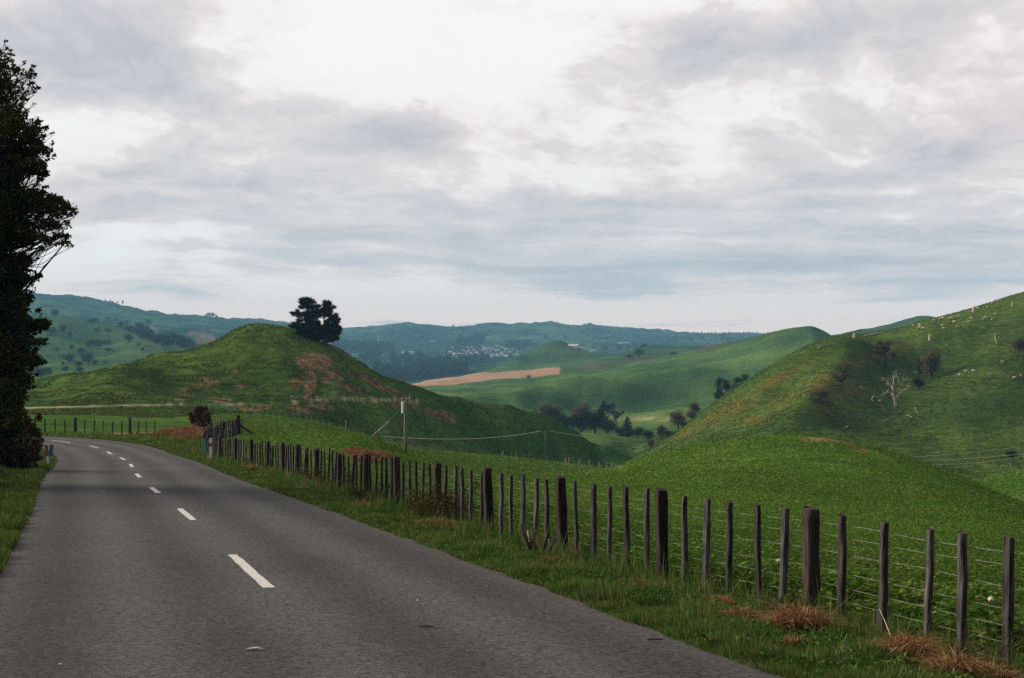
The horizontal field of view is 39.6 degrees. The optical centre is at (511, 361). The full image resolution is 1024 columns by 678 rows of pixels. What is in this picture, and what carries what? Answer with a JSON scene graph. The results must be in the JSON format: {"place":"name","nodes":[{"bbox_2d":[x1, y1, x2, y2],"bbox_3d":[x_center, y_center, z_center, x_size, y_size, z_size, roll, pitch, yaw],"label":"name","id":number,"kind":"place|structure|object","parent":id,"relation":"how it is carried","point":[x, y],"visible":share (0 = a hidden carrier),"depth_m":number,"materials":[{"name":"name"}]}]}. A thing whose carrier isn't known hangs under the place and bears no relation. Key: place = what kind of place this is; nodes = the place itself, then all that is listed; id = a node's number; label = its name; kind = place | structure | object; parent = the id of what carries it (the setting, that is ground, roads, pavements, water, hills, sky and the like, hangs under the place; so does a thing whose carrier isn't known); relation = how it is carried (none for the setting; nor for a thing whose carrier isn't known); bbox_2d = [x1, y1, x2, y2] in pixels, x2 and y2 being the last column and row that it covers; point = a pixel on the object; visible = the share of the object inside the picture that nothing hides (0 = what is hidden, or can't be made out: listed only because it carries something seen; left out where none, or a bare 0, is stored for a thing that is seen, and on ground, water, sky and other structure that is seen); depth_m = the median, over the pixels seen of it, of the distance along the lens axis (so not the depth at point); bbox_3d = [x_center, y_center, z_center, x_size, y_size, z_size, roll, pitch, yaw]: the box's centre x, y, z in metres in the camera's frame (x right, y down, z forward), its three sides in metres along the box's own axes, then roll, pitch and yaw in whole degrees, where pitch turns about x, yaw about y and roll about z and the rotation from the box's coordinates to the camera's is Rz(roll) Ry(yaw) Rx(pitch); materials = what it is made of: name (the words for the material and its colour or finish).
{"place":"outdoors","nodes":[
{"label":"outdoors","id":0,"kind":"place"},
{"bbox_2d":[0,436,783,677],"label":"road","id":1,"kind":"structure","parent":0,"point":[116,567],"depth_m":14.80,"materials":[{"name":"asphalt"}]},
{"bbox_2d":[52,440,274,587],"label":"road markings","id":2,"kind":"object","parent":1,"relation":"on","point":[247,568],"visible":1,"depth_m":18.26,"materials":[{"name":"paint"}]},
{"bbox_2d":[0,0,1023,334],"label":"sky","id":3,"kind":"structure","parent":0,"point":[834,167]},
{"bbox_2d":[21,292,1023,674],"bbox_3d":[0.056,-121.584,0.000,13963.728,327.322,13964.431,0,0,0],"label":"ground","id":4,"kind":"structure","parent":0,"point":[656,384],"depth_m":456.48,"materials":[{"name":"plant"}]},
{"bbox_2d":[0,409,44,468],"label":"roadside bush","id":5,"kind":"object","parent":4,"relation":"on","point":[23,450],"visible":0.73,"depth_m":51.67,"materials":[{"name":"green plant"}]},
{"bbox_2d":[30,367,45,377],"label":"broadleaf tree","id":6,"kind":"object","parent":4,"relation":"on","point":[41,372],"visible":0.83,"depth_m":945.49,"materials":[{"name":"green plant"}]},
{"bbox_2d":[0,39,78,446],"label":"roadside tree","id":7,"kind":"object","parent":4,"relation":"on","point":[21,205],"visible":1,"depth_m":38.84,"materials":[{"name":"green plant"}]},
{"bbox_2d":[41,367,51,375],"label":"broadleaf tree","id":8,"kind":"object","parent":4,"relation":"on","point":[48,369],"visible":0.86,"depth_m":1080.85,"materials":[{"name":"green plant"}]},
{"bbox_2d":[45,445,48,462],"bbox_3d":[-18.626,3.857,56.986,0.130,1.000,0.063,-3,0,-6],"label":"road marker","id":9,"kind":"object","parent":4,"relation":"on","point":[46,451],"visible":0.82,"depth_m":56.96,"materials":[{"name":"white paint"}]},
{"bbox_2d":[44,326,58,335],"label":"broadleaf tree","id":10,"kind":"object","parent":4,"relation":"on","point":[50,330],"visible":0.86,"depth_m":1690.74,"materials":[{"name":"green plant"}]},
{"bbox_2d":[49,445,53,455],"bbox_3d":[-18.673,3.884,57.614,0.230,1.010,0.054,0,0,-17],"label":"marker panel","id":11,"kind":"object","parent":4,"relation":"on","point":[51,450],"visible":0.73,"depth_m":57.59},
{"bbox_2d":[50,309,58,316],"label":"broadleaf tree","id":12,"kind":"object","parent":4,"relation":"on","point":[54,312],"visible":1,"depth_m":1929.48,"materials":[{"name":"green plant"}]},
{"bbox_2d":[58,324,67,333],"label":"broadleaf tree","id":13,"kind":"object","parent":4,"relation":"on","point":[62,327],"visible":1,"depth_m":1706.01,"materials":[{"name":"green plant"}]},
{"bbox_2d":[61,353,73,363],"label":"broadleaf tree","id":14,"kind":"object","parent":4,"relation":"on","point":[69,356],"visible":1,"depth_m":1324.72,"materials":[{"name":"green plant"}]},
{"bbox_2d":[74,361,83,366],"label":"broadleaf tree","id":15,"kind":"object","parent":4,"relation":"on","point":[78,363],"visible":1,"depth_m":1229.27,"materials":[{"name":"green plant"}]},
{"bbox_2d":[75,367,84,371],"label":"broadleaf tree","id":16,"kind":"object","parent":4,"relation":"on","point":[78,369],"visible":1,"depth_m":1109.46,"materials":[{"name":"green plant"}]},
{"bbox_2d":[77,347,85,354],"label":"broadleaf tree","id":17,"kind":"object","parent":4,"relation":"on","point":[80,349],"visible":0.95,"depth_m":1514.58,"materials":[{"name":"green plant"}]},
{"bbox_2d":[80,351,96,363],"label":"broadleaf tree","id":18,"kind":"object","parent":4,"relation":"on","point":[86,358],"visible":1,"depth_m":1328.81,"materials":[{"name":"green plant"}]},
{"bbox_2d":[24,417,154,433],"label":"post and batten fence","id":19,"kind":"object","parent":4,"relation":"on","point":[112,422],"visible":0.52,"depth_m":108.42,"materials":[{"name":"wood"}]},
{"bbox_2d":[85,339,96,348],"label":"broadleaf tree","id":20,"kind":"object","parent":4,"relation":"on","point":[89,343],"visible":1,"depth_m":1610.08,"materials":[{"name":"green plant"}]},
{"bbox_2d":[94,339,106,348],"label":"broadleaf tree","id":21,"kind":"object","parent":4,"relation":"on","point":[99,342],"visible":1,"depth_m":1608.60,"materials":[{"name":"green plant"}]},
{"bbox_2d":[123,333,134,342],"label":"broadleaf tree","id":22,"kind":"object","parent":4,"relation":"on","point":[129,338],"visible":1,"depth_m":1605.08,"materials":[{"name":"green plant"}]},
{"bbox_2d":[153,424,213,439],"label":"dead bracken","id":23,"kind":"object","parent":4,"relation":"on","point":[185,431],"visible":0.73,"depth_m":99.46,"materials":[{"name":"plant"}]},
{"bbox_2d":[188,405,211,427],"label":"bank shrub","id":24,"kind":"object","parent":4,"relation":"on","point":[198,414],"visible":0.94,"depth_m":110.02,"materials":[{"name":"brown plant"}]},
{"bbox_2d":[202,439,205,454],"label":"road marker","id":25,"kind":"object","parent":4,"relation":"on","point":[203,446],"visible":0.74,"depth_m":68.48,"materials":[{"name":"teal paint"}]},
{"bbox_2d":[209,438,211,457],"bbox_3d":[-13.470,4.072,63.505,0.138,1.246,0.066,0,0,-9],"label":"road marker","id":26,"kind":"object","parent":4,"relation":"on","point":[210,446],"visible":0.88,"depth_m":63.48,"materials":[{"name":"white paint"}]},
{"bbox_2d":[193,403,253,441],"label":"batten fence","id":27,"kind":"object","parent":4,"relation":"on","point":[235,425],"visible":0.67,"depth_m":94.88,"materials":[{"name":"wood"}]},
{"bbox_2d":[241,464,260,469],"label":"dry grass tuft","id":28,"kind":"object","parent":4,"relation":"on","point":[252,467],"visible":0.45,"depth_m":53.19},
{"bbox_2d":[162,399,356,431],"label":"paddock fence","id":29,"kind":"object","parent":4,"relation":"on","point":[260,412],"visible":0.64,"depth_m":271.04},
{"bbox_2d":[288,296,323,340],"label":"pine tree","id":30,"kind":"object","parent":4,"relation":"on","point":[309,328],"visible":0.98,"depth_m":333.98,"materials":[{"name":"green plant"}]},
{"bbox_2d":[240,419,376,436],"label":"paddock fence","id":31,"kind":"object","parent":4,"relation":"on","point":[307,430],"visible":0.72,"depth_m":117.72,"materials":[{"name":"wood"}]},
{"bbox_2d":[300,465,358,484],"bbox_3d":[-5.170,3.402,40.952,1.585,0.767,1.679,0,0,15],"label":"dead weed","id":32,"kind":"object","parent":4,"relation":"on","point":[311,477],"visible":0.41,"depth_m":40.90,"materials":[{"name":"plant"}]},
{"bbox_2d":[318,299,342,343],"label":"pine tree","id":33,"kind":"object","parent":4,"relation":"on","point":[331,328],"visible":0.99,"depth_m":333.91,"materials":[{"name":"green plant"}]},
{"bbox_2d":[331,337,394,351],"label":"forest","id":34,"kind":"object","parent":4,"relation":"on","point":[365,346],"visible":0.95,"depth_m":3744.72,"materials":[{"name":"plant"}]},
{"bbox_2d":[334,445,392,467],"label":"dead bracken","id":35,"kind":"object","parent":4,"relation":"on","point":[362,451],"visible":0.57,"depth_m":68.81,"materials":[{"name":"plant"}]},
{"bbox_2d":[351,500,376,506],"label":"dry grass tuft","id":36,"kind":"object","parent":4,"relation":"on","point":[358,503],"visible":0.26,"depth_m":30.89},
{"bbox_2d":[348,482,389,499],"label":"dead weed","id":37,"kind":"object","parent":4,"relation":"on","point":[354,492],"visible":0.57,"depth_m":33.70,"materials":[{"name":"plant"}]},
{"bbox_2d":[401,397,410,450],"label":"power pole","id":38,"kind":"object","parent":4,"relation":"on","point":[404,407],"visible":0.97,"depth_m":171.84,"materials":[{"name":"white paint"}]},
{"bbox_2d":[370,359,468,380],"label":"forest","id":39,"kind":"object","parent":4,"relation":"on","point":[410,371],"visible":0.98,"depth_m":2345.60,"materials":[{"name":"plant"}]},
{"bbox_2d":[401,487,446,517],"bbox_3d":[-1.726,2.792,27.678,0.927,0.753,0.952,0,0,-23],"label":"dead weed","id":40,"kind":"object","parent":4,"relation":"on","point":[412,503],"visible":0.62,"depth_m":27.54,"materials":[{"name":"plant"}]},
{"bbox_2d":[414,516,457,526],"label":"dry grass tuft","id":41,"kind":"object","parent":4,"relation":"on","point":[435,522],"visible":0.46,"depth_m":25.49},
{"bbox_2d":[406,471,479,519],"bbox_3d":[-1.282,2.656,27.249,1.547,1.040,1.574,0,0,0],"label":"dead weed","id":42,"kind":"object","parent":4,"relation":"on","point":[450,498],"visible":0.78,"depth_m":27.27,"materials":[{"name":"plant"}]},
{"bbox_2d":[419,352,489,365],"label":"forest","id":43,"kind":"object","parent":4,"relation":"on","point":[470,359],"visible":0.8,"depth_m":2898.08,"materials":[{"name":"plant"}]},
{"bbox_2d":[381,436,620,467],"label":"paddock fence","id":44,"kind":"object","parent":4,"relation":"on","point":[613,464],"visible":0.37,"depth_m":288.61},
{"bbox_2d":[0,429,1023,677],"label":"roadside grass","id":45,"kind":"structure","parent":4,"relation":"on","point":[18,489],"depth_m":17.22,"materials":[{"name":"plant"}]},
{"bbox_2d":[520,523,555,553],"bbox_3d":[0.329,2.597,20.242,0.501,0.572,0.343,0,0,39],"label":"broken stump","id":46,"kind":"object","parent":4,"relation":"on","point":[528,543],"visible":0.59,"depth_m":20.21,"materials":[{"name":"brown wood"}]},
{"bbox_2d":[540,431,550,459],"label":"power pole","id":47,"kind":"object","parent":4,"relation":"on","point":[545,441],"visible":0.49,"depth_m":383.81,"materials":[{"name":"white paint"}]},
{"bbox_2d":[383,431,539,439],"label":"power cable","id":48,"kind":"object","parent":47,"relation":"attached to","point":[457,439],"visible":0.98,"depth_m":305.17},
{"bbox_2d":[551,431,642,444],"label":"power cable","id":49,"kind":"object","parent":47,"relation":"attached to","point":[595,438],"visible":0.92,"depth_m":455.14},
{"bbox_2d":[538,404,562,419],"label":"broadleaf tree","id":50,"kind":"object","parent":4,"relation":"on","point":[548,410],"visible":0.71,"depth_m":687.58,"materials":[{"name":"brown plant"}]},
{"bbox_2d":[534,553,567,563],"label":"dry grass tuft","id":51,"kind":"object","parent":4,"relation":"on","point":[557,557],"visible":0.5,"depth_m":19.46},
{"bbox_2d":[554,407,565,421],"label":"broadleaf tree","id":52,"kind":"object","parent":4,"relation":"on","point":[561,415],"visible":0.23,"depth_m":718.56,"materials":[{"name":"green plant"}]},
{"bbox_2d":[560,414,574,427],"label":"broadleaf tree","id":53,"kind":"object","parent":4,"relation":"on","point":[564,421],"visible":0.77,"depth_m":678.24,"materials":[{"name":"green plant"}]},
{"bbox_2d":[568,344,579,347],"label":"house","id":54,"kind":"structure","parent":4,"relation":"on","point":[575,345],"depth_m":2000.79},
{"bbox_2d":[567,413,592,432],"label":"broadleaf tree","id":55,"kind":"object","parent":4,"relation":"on","point":[580,421],"visible":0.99,"depth_m":673.16,"materials":[{"name":"green plant"}]},
{"bbox_2d":[570,401,590,431],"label":"broadleaf tree","id":56,"kind":"object","parent":4,"relation":"on","point":[583,410],"visible":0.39,"depth_m":703.27,"materials":[{"name":"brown plant"}]},
{"bbox_2d":[585,409,610,432],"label":"broadleaf tree","id":57,"kind":"object","parent":4,"relation":"on","point":[596,418],"visible":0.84,"depth_m":678.45,"materials":[{"name":"green plant"}]},
{"bbox_2d":[597,400,614,423],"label":"scraggly tree","id":58,"kind":"object","parent":4,"relation":"on","point":[602,407],"visible":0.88,"depth_m":798.77,"materials":[{"name":"green plant"}]},
{"bbox_2d":[600,417,618,434],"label":"broadleaf tree","id":59,"kind":"object","parent":4,"relation":"on","point":[607,426],"visible":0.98,"depth_m":671.61,"materials":[{"name":"green plant"}]},
{"bbox_2d":[202,433,1023,669],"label":"post and batten fence","id":60,"kind":"object","parent":4,"relation":"on","point":[810,541],"visible":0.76,"depth_m":18.26,"materials":[{"name":"wood"}]},
{"bbox_2d":[609,407,624,431],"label":"scraggly tree","id":61,"kind":"object","parent":4,"relation":"on","point":[614,415],"visible":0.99,"depth_m":789.68,"materials":[{"name":"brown plant"}]},
{"bbox_2d":[211,412,1023,665],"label":"paddock leaves","id":62,"kind":"object","parent":4,"relation":"on","point":[861,567],"visible":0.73,"depth_m":46.98,"materials":[{"name":"plant"}]},
{"bbox_2d":[613,426,623,436],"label":"broadleaf tree","id":63,"kind":"object","parent":4,"relation":"on","point":[618,430],"visible":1,"depth_m":661.66,"materials":[{"name":"green plant"}]},
{"bbox_2d":[618,416,637,437],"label":"conifer tree","id":64,"kind":"object","parent":4,"relation":"on","point":[627,426],"visible":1,"depth_m":659.03,"materials":[{"name":"green plant"}]},
{"bbox_2d":[616,576,650,586],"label":"dry grass tuft","id":65,"kind":"object","parent":4,"relation":"on","point":[638,581],"visible":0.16,"depth_m":16.71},
{"bbox_2d":[633,426,644,437],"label":"broadleaf tree","id":66,"kind":"object","parent":4,"relation":"on","point":[640,429],"visible":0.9,"depth_m":663.17,"materials":[{"name":"green plant"}]},
{"bbox_2d":[634,347,646,357],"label":"broadleaf tree","id":67,"kind":"object","parent":4,"relation":"on","point":[638,352],"visible":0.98,"depth_m":1779.11,"materials":[{"name":"green plant"}]},
{"bbox_2d":[639,429,656,440],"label":"broadleaf tree","id":68,"kind":"object","parent":4,"relation":"on","point":[649,434],"visible":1,"depth_m":613.98,"materials":[{"name":"green plant"}]},
{"bbox_2d":[646,439,654,446],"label":"broadleaf tree","id":69,"kind":"object","parent":4,"relation":"on","point":[650,442],"visible":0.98,"depth_m":512.46,"materials":[{"name":"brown plant"}]},
{"bbox_2d":[654,425,668,440],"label":"broadleaf tree","id":70,"kind":"object","parent":4,"relation":"on","point":[660,431],"visible":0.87,"depth_m":528.83,"materials":[{"name":"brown plant"}]},
{"bbox_2d":[661,430,675,436],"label":"broadleaf tree","id":71,"kind":"object","parent":4,"relation":"on","point":[667,433],"visible":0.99,"depth_m":508.97,"materials":[{"name":"green plant"}]},
{"bbox_2d":[668,409,686,429],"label":"broadleaf tree","id":72,"kind":"object","parent":4,"relation":"on","point":[676,417],"visible":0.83,"depth_m":531.64,"materials":[{"name":"brown plant"}]},
{"bbox_2d":[677,420,687,426],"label":"broadleaf tree","id":73,"kind":"object","parent":4,"relation":"on","point":[680,422],"visible":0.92,"depth_m":515.83,"materials":[{"name":"green plant"}]},
{"bbox_2d":[685,410,697,417],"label":"broadleaf tree","id":74,"kind":"object","parent":4,"relation":"on","point":[689,413],"visible":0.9,"depth_m":525.53,"materials":[{"name":"green plant"}]},
{"bbox_2d":[689,401,700,412],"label":"broadleaf tree","id":75,"kind":"object","parent":4,"relation":"on","point":[694,407],"visible":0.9,"depth_m":540.73,"materials":[{"name":"brown plant"}]},
{"bbox_2d":[699,559,735,587],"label":"dead weed","id":76,"kind":"object","parent":4,"relation":"on","point":[716,575],"visible":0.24,"depth_m":17.91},
{"bbox_2d":[713,376,723,400],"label":"pine tree","id":77,"kind":"object","parent":4,"relation":"on","point":[718,392],"visible":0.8,"depth_m":594.67,"materials":[{"name":"green plant"}]},
{"bbox_2d":[707,592,741,607],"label":"dry grass tuft","id":78,"kind":"object","parent":4,"relation":"on","point":[726,601],"visible":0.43,"depth_m":15.26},
{"bbox_2d":[694,627,757,646],"bbox_3d":[1.794,2.321,11.763,0.557,0.295,0.316,0,0,18],"label":"dead weed","id":79,"kind":"object","parent":4,"relation":"on","point":[705,638],"visible":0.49,"depth_m":11.77,"materials":[{"name":"brown plant"}]},
{"bbox_2d":[720,378,731,395],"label":"pine tree","id":80,"kind":"object","parent":4,"relation":"on","point":[728,387],"visible":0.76,"depth_m":599.30,"materials":[{"name":"green plant"}]},
{"bbox_2d":[730,376,742,388],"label":"pine tree","id":81,"kind":"object","parent":4,"relation":"on","point":[736,380],"visible":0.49,"depth_m":604.59,"materials":[{"name":"green plant"}]},
{"bbox_2d":[715,603,768,621],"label":"dry grass tuft","id":82,"kind":"object","parent":4,"relation":"on","point":[746,611],"visible":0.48,"depth_m":14.02,"materials":[{"name":"plant"}]},
{"bbox_2d":[741,373,749,381],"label":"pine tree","id":83,"kind":"object","parent":4,"relation":"on","point":[745,376],"visible":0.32,"depth_m":614.27,"materials":[{"name":"green plant"}]},
{"bbox_2d":[762,583,805,612],"bbox_3d":[2.820,2.521,14.835,0.490,0.414,0.331,0,0,0],"label":"dead weed","id":84,"kind":"object","parent":4,"relation":"on","point":[781,599],"visible":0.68,"depth_m":14.82,"materials":[{"name":"plant"}]},
{"bbox_2d":[777,629,809,646],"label":"dry grass tuft","id":85,"kind":"object","parent":4,"relation":"on","point":[795,639],"visible":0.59,"depth_m":12.29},
{"bbox_2d":[750,597,855,634],"bbox_3d":[2.714,2.418,13.328,1.178,0.355,1.138,0,0,0],"label":"dry grass tuft","id":86,"kind":"object","parent":4,"relation":"on","point":[797,619],"visible":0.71,"depth_m":13.22,"materials":[{"name":"plant"}]},
{"bbox_2d":[805,386,831,402],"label":"broadleaf tree","id":87,"kind":"object","parent":4,"relation":"on","point":[819,393],"visible":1,"depth_m":415.99,"materials":[{"name":"green plant"}]},
{"bbox_2d":[833,372,852,390],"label":"scraggly tree","id":88,"kind":"object","parent":4,"relation":"on","point":[842,377],"visible":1,"depth_m":443.55,"materials":[{"name":"brown plant"}]},
{"bbox_2d":[838,360,854,372],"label":"broadleaf tree","id":89,"kind":"object","parent":4,"relation":"on","point":[846,367],"visible":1,"depth_m":465.21,"materials":[{"name":"green plant"}]},
{"bbox_2d":[816,629,907,665],"bbox_3d":[2.745,2.302,11.177,0.600,0.342,0.880,0,0,0],"label":"dead weed","id":90,"kind":"object","parent":4,"relation":"on","point":[847,637],"visible":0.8,"depth_m":10.97,"materials":[{"name":"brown plant"}]},
{"bbox_2d":[874,340,896,368],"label":"scraggly tree","id":91,"kind":"object","parent":4,"relation":"on","point":[880,346],"visible":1,"depth_m":497.14,"materials":[{"name":"brown plant"}]},
{"bbox_2d":[877,371,910,407],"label":"dead tree","id":92,"kind":"object","parent":4,"relation":"on","point":[894,398],"visible":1,"depth_m":445.17,"materials":[{"name":"grey wood"}]},
{"bbox_2d":[855,624,978,665],"bbox_3d":[3.390,2.381,11.739,1.150,0.363,1.150,0,0,0],"label":"dry grass tuft","id":93,"kind":"object","parent":4,"relation":"on","point":[917,645],"visible":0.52,"depth_m":11.72,"materials":[{"name":"plant"}]},
{"bbox_2d":[912,376,926,389],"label":"broadleaf tree","id":94,"kind":"object","parent":4,"relation":"on","point":[918,382],"visible":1,"depth_m":466.25,"materials":[{"name":"green plant"}]},
{"bbox_2d":[914,355,925,375],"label":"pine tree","id":95,"kind":"object","parent":4,"relation":"on","point":[918,367],"visible":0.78,"depth_m":492.34,"materials":[{"name":"green plant"}]},
{"bbox_2d":[919,346,941,377],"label":"broadleaf tree","id":96,"kind":"object","parent":4,"relation":"on","point":[932,356],"visible":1,"depth_m":484.65,"materials":[{"name":"green plant"}]},
{"bbox_2d":[883,643,1016,677],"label":"dry grass tuft","id":97,"kind":"object","parent":4,"relation":"on","point":[950,661],"visible":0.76,"depth_m":10.80,"materials":[{"name":"plant"}]},
{"bbox_2d":[911,446,1023,457],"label":"power cable","id":98,"kind":"object","parent":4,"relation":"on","point":[968,452],"visible":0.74,"depth_m":275.44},
{"bbox_2d":[923,454,1019,460],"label":"power cable","id":99,"kind":"object","parent":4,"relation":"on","point":[969,458],"visible":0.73,"depth_m":259.15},
{"bbox_2d":[937,456,1023,464],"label":"power cable","id":100,"kind":"object","parent":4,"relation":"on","point":[978,462],"visible":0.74,"depth_m":255.17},
{"bbox_2d":[940,607,1022,669],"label":"dead weed","id":101,"kind":"object","parent":4,"relation":"on","point":[982,648],"visible":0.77,"depth_m":11.37,"materials":[{"name":"plant"}]},
{"bbox_2d":[970,657,1023,677],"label":"dry grass tuft","id":102,"kind":"object","parent":4,"relation":"on","point":[1002,672],"visible":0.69,"depth_m":10.77,"materials":[{"name":"plant"}]},
{"bbox_2d":[1005,451,1022,462],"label":"scraggly tree","id":103,"kind":"object","parent":4,"relation":"on","point":[1011,453],"visible":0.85,"depth_m":353.37,"materials":[{"name":"green plant"}]},
{"bbox_2d":[1008,337,1023,354],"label":"broadleaf tree","id":104,"kind":"object","parent":4,"relation":"on","point":[1017,343],"visible":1,"depth_m":482.93,"materials":[{"name":"green plant"}]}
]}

